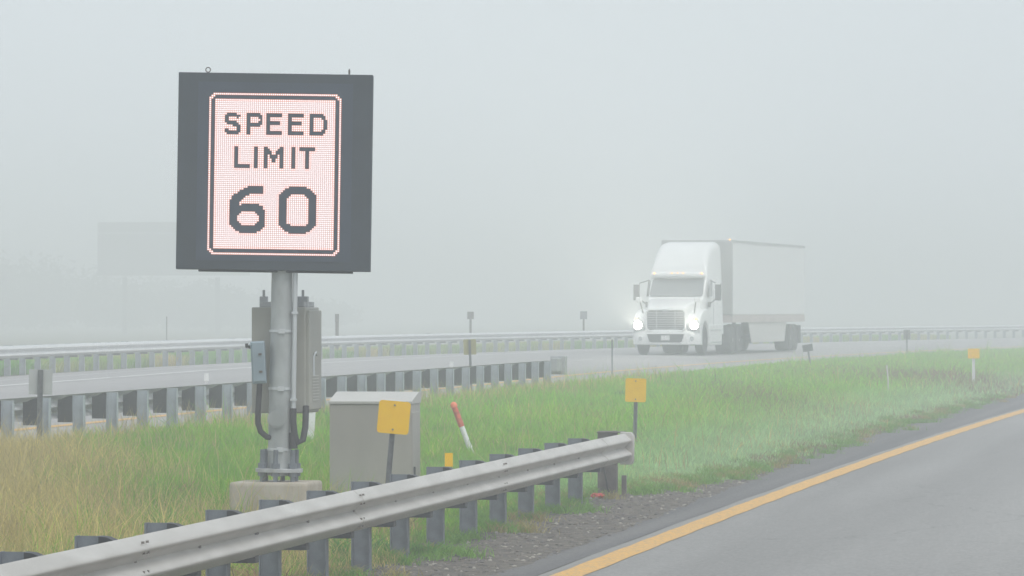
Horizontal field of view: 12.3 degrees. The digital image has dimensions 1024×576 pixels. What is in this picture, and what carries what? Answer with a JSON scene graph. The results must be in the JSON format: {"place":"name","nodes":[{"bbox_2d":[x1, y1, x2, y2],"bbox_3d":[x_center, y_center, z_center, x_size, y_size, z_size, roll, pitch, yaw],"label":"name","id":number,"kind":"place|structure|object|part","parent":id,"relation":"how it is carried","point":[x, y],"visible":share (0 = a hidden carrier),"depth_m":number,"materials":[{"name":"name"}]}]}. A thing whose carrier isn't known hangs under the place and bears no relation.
{"place":"outdoors","nodes":[
{"label":"outdoors","id":0,"kind":"place"},
{"bbox_2d":[0,380,896,551],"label":"grass stalks","id":1,"kind":"object","parent":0,"point":[118,475],"depth_m":51.67,"materials":[{"name":"plant"}]},
{"bbox_2d":[0,338,1023,443],"bbox_3d":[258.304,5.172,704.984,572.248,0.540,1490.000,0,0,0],"label":"freeway","id":2,"kind":"structure","parent":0,"point":[624,358],"depth_m":143.37,"materials":[{"name":"grey asphalt"}]},
{"bbox_2d":[0,338,988,380],"bbox_3d":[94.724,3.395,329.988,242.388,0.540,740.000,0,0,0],"label":"freeway edge line","id":3,"kind":"object","parent":2,"relation":"on","point":[334,359],"visible":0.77,"depth_m":132.75,"materials":[{"name":"white paint"}]},
{"bbox_2d":[0,338,1008,385],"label":"freeway long dashes","id":4,"kind":"object","parent":2,"relation":"on","point":[325,362],"visible":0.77,"depth_m":124.65,"materials":[{"name":"white paint"}]},
{"bbox_2d":[14,346,1022,430],"bbox_3d":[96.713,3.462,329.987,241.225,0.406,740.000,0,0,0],"label":"freeway yellow line","id":5,"kind":"object","parent":2,"relation":"on","point":[475,385],"visible":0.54,"depth_m":119.07,"materials":[{"name":"paint"}]},
{"bbox_2d":[633,239,804,354],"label":"semi truck","id":6,"kind":"object","parent":2,"relation":"on","point":[700,293],"visible":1,"depth_m":172.54,"materials":[{"name":"white paint"}]},
{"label":"side window","id":7,"kind":"part","parent":6,"relation":"part of","materials":[{"name":"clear glass"}]},
{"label":"side window","id":8,"kind":"part","parent":6,"relation":"part of","materials":[{"name":"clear glass"}]},
{"bbox_2d":[0,320,1023,575],"bbox_3d":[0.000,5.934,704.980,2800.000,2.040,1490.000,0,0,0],"label":"ground","id":9,"kind":"structure","parent":0,"point":[78,332],"depth_m":665.31,"materials":[{"name":"soil"}]},
{"bbox_2d":[29,369,52,445],"bbox_3d":[-5.806,1.801,58.298,0.290,1.602,0.050,1,0,0],"label":"delineator","id":10,"kind":"object","parent":9,"relation":"on","point":[40,383],"visible":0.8,"depth_m":58.32,"materials":[{"name":"metal"}]},
{"bbox_2d":[96,222,249,335],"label":"guide sign","id":11,"kind":"object","parent":9,"relation":"on","point":[136,248],"visible":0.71,"depth_m":499.90,"materials":[{"name":"grey"}]},
{"bbox_2d":[0,249,363,331],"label":"distant wood","id":12,"kind":"object","parent":9,"relation":"on","point":[32,298],"visible":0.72,"depth_m":608.80,"materials":[{"name":"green plant"}]},
{"bbox_2d":[229,480,321,512],"bbox_3d":[-2.173,2.299,43.713,0.740,1.035,0.740,0,0,9],"label":"concrete footing","id":13,"kind":"object","parent":9,"relation":"on","point":[302,487],"visible":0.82,"depth_m":43.37,"materials":[{"name":"grey concrete"}]},
{"bbox_2d":[176,67,373,481],"bbox_3d":[-2.196,-0.111,43.715,1.785,3.832,0.432,1,0,0],"label":"speed limit sign","id":14,"kind":"object","parent":13,"relation":"on","point":[274,174],"visible":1,"depth_m":43.56,"materials":[{"name":"metal"}]},
{"bbox_2d":[245,341,270,439],"bbox_3d":[-2.315,0.947,43.639,0.232,0.916,0.141,-3,0,0],"label":"switch box","id":15,"kind":"object","parent":14,"relation":"attached to","point":[258,365],"visible":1,"depth_m":43.59,"materials":[{"name":"grey metal"}]},
{"bbox_2d":[252,290,320,412],"bbox_3d":[-2.081,0.589,44.169,0.566,1.140,0.660,0,0,8],"label":"equipment cabinet","id":16,"kind":"object","parent":14,"relation":"attached to","point":[308,377],"visible":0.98,"depth_m":43.87,"materials":[{"name":"grey metal"}]},
{"bbox_3d":[-1.826,0.668,44.130,0.061,0.920,0.600,0,0,8],"label":"door","id":17,"kind":"part","parent":16,"relation":"part of","materials":[{"name":"grey paint"}]},
{"bbox_2d":[0,356,566,445],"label":"guardrail","id":18,"kind":"object","parent":9,"relation":"on","point":[78,408],"visible":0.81,"depth_m":72.67,"materials":[{"name":"metal"}]},
{"bbox_2d":[204,373,208,383],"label":"rail reflector","id":19,"kind":"object","parent":18,"relation":"attached to","point":[206,377],"visible":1,"depth_m":78.49,"materials":[{"name":"white plastic"}]},
{"bbox_2d":[307,412,315,439],"bbox_3d":[-2.695,1.688,63.998,0.094,1.335,0.019,4,-1,-10],"label":"marker post","id":20,"kind":"object","parent":9,"relation":"on","point":[312,419],"visible":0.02,"depth_m":63.99,"materials":[{"name":"white plastic"}]},
{"bbox_2d":[0,431,634,575],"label":"guardrail","id":21,"kind":"object","parent":9,"relation":"on","point":[216,542],"visible":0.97,"depth_m":36.09,"materials":[{"name":"grey metal"}]},
{"bbox_2d":[445,453,452,466],"bbox_3d":[-0.582,1.598,43.608,0.075,0.165,0.036,0,0,-5],"label":"rail reflector","id":22,"kind":"object","parent":21,"relation":"attached to","point":[448,459],"visible":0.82,"depth_m":43.59,"materials":[{"name":"yellow plastic"}]},
{"bbox_2d":[335,314,338,349],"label":"roadside post","id":23,"kind":"object","parent":9,"relation":"on","point":[336,324],"visible":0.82,"depth_m":169.95,"materials":[{"name":"metal"}]},
{"bbox_2d":[0,410,742,575],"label":"grass","id":24,"kind":"structure","parent":9,"relation":"on","point":[219,484],"depth_m":47.41,"materials":[{"name":"green plant"}]},
{"bbox_2d":[329,391,420,492],"bbox_3d":[-1.355,1.656,47.334,0.856,1.235,0.645,0,0,7],"label":"ground cabinet","id":25,"kind":"object","parent":9,"relation":"on","point":[359,442],"visible":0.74,"depth_m":47.05,"materials":[{"name":"metal"}]},
{"bbox_3d":[-0.942,1.723,47.234,0.029,0.980,0.500,0,0,7],"label":"door","id":26,"kind":"part","parent":25,"relation":"part of","materials":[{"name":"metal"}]},
{"bbox_2d":[377,400,410,483],"bbox_3d":[-1.177,1.912,44.780,0.300,1.699,0.053,5,-1,-4],"label":"delineator","id":27,"kind":"object","parent":9,"relation":"on","point":[393,418],"visible":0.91,"depth_m":44.77},
{"bbox_2d":[2,380,879,575],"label":"weeds","id":28,"kind":"object","parent":9,"relation":"on","point":[255,571],"visible":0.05,"depth_m":41.75,"materials":[{"name":"green plant"}]},
{"bbox_2d":[450,402,473,451],"bbox_3d":[-0.620,1.967,62.991,0.090,0.968,0.088,-21,0,0],"label":"marker post","id":29,"kind":"object","parent":9,"relation":"on","point":[457,415],"visible":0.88,"depth_m":62.96,"materials":[{"name":"white plastic"}]},
{"bbox_2d":[463,339,475,391],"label":"delineator","id":30,"kind":"object","parent":9,"relation":"on","point":[469,346],"visible":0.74,"depth_m":101.02},
{"bbox_2d":[467,312,473,332],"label":"roadside post","id":31,"kind":"object","parent":9,"relation":"on","point":[470,316],"visible":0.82,"depth_m":189.94,"materials":[{"name":"metal"}]},
{"bbox_2d":[0,333,950,375],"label":"grass","id":32,"kind":"structure","parent":9,"relation":"on","point":[75,361],"depth_m":168.40,"materials":[{"name":"green plant"}]},
{"bbox_2d":[14,362,987,473],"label":"grass","id":33,"kind":"structure","parent":9,"relation":"on","point":[704,448],"depth_m":77.65,"materials":[{"name":"green plant"}]},
{"bbox_2d":[0,325,1023,375],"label":"guardrail","id":34,"kind":"object","parent":9,"relation":"on","point":[38,352],"visible":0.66,"depth_m":166.69,"materials":[{"name":"grey metal"}]},
{"bbox_2d":[580,311,586,330],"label":"roadside post","id":35,"kind":"object","parent":9,"relation":"on","point":[583,315],"visible":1,"depth_m":203.94,"materials":[{"name":"metal"}]},
{"bbox_2d":[611,339,613,374],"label":"delineator","id":36,"kind":"object","parent":9,"relation":"on","point":[612,340],"visible":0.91,"depth_m":121.98,"materials":[{"name":"metal"}]},
{"bbox_2d":[625,378,645,441],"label":"delineator","id":37,"kind":"object","parent":9,"relation":"on","point":[635,390],"visible":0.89,"depth_m":68.97},
{"bbox_2d":[339,393,1023,575],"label":"gravel verge","id":38,"kind":"structure","parent":9,"relation":"on","point":[528,547],"depth_m":44.29,"materials":[{"name":"gravel"}]},
{"bbox_2d":[253,463,766,575],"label":"grass tufts","id":39,"kind":"object","parent":38,"relation":"on","point":[520,525],"visible":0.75,"depth_m":46.74,"materials":[{"name":"green plant"}]},
{"bbox_2d":[590,493,604,497],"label":"litter","id":40,"kind":"object","parent":38,"relation":"on","point":[596,494],"visible":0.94,"depth_m":52.55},
{"bbox_2d":[725,393,1016,473],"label":"grass tufts","id":41,"kind":"object","parent":38,"relation":"on","point":[936,414],"visible":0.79,"depth_m":78.88,"materials":[{"name":"plant"}]},
{"bbox_2d":[571,337,1023,401],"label":"grass","id":42,"kind":"structure","parent":9,"relation":"on","point":[999,371],"depth_m":130.79,"materials":[{"name":"green plant"}]},
{"bbox_2d":[802,344,812,364],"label":"delineator","id":43,"kind":"object","parent":9,"relation":"on","point":[807,347],"visible":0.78,"depth_m":148.02},
{"bbox_2d":[886,365,888,390],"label":"wooden stake","id":44,"kind":"object","parent":9,"relation":"on","point":[887,376],"visible":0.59,"depth_m":107.98,"materials":[{"name":"white wood"}]},
{"bbox_2d":[904,330,909,353],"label":"delineator","id":45,"kind":"object","parent":9,"relation":"on","point":[906,334],"visible":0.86,"depth_m":184.00,"materials":[{"name":"grey"}]},
{"bbox_2d":[968,349,979,380],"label":"delineator","id":46,"kind":"object","parent":9,"relation":"on","point":[973,354],"visible":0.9,"depth_m":123.97,"materials":[{"name":"yellow plastic"}]},
{"bbox_2d":[0,0,1023,319],"label":"sky","id":47,"kind":"structure","parent":0,"point":[533,159],"materials":[{"name":"grey"}]},
{"bbox_2d":[490,395,1023,575],"bbox_3d":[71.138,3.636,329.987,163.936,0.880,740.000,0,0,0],"label":"road shoulder","id":48,"kind":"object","parent":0,"point":[777,478],"visible":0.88,"depth_m":58.52},
{"bbox_2d":[545,408,1023,575],"bbox_3d":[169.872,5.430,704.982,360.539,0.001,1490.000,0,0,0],"label":"ramp road","id":49,"kind":"structure","parent":0,"point":[953,505],"depth_m":46.16,"materials":[{"name":"grey asphalt"}]},
{"bbox_2d":[538,408,1022,575],"bbox_3d":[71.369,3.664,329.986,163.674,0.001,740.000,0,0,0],"label":"road seam","id":50,"kind":"object","parent":49,"relation":"on","point":[609,549],"visible":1,"depth_m":49.94,"materials":[{"name":"grey asphalt"}]},
{"bbox_2d":[550,409,1023,575],"bbox_3d":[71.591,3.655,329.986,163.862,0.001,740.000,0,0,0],"label":"yellow edge line","id":51,"kind":"object","parent":49,"relation":"on","point":[598,563],"visible":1,"depth_m":49.48,"materials":[{"name":"paint"}]}
]}

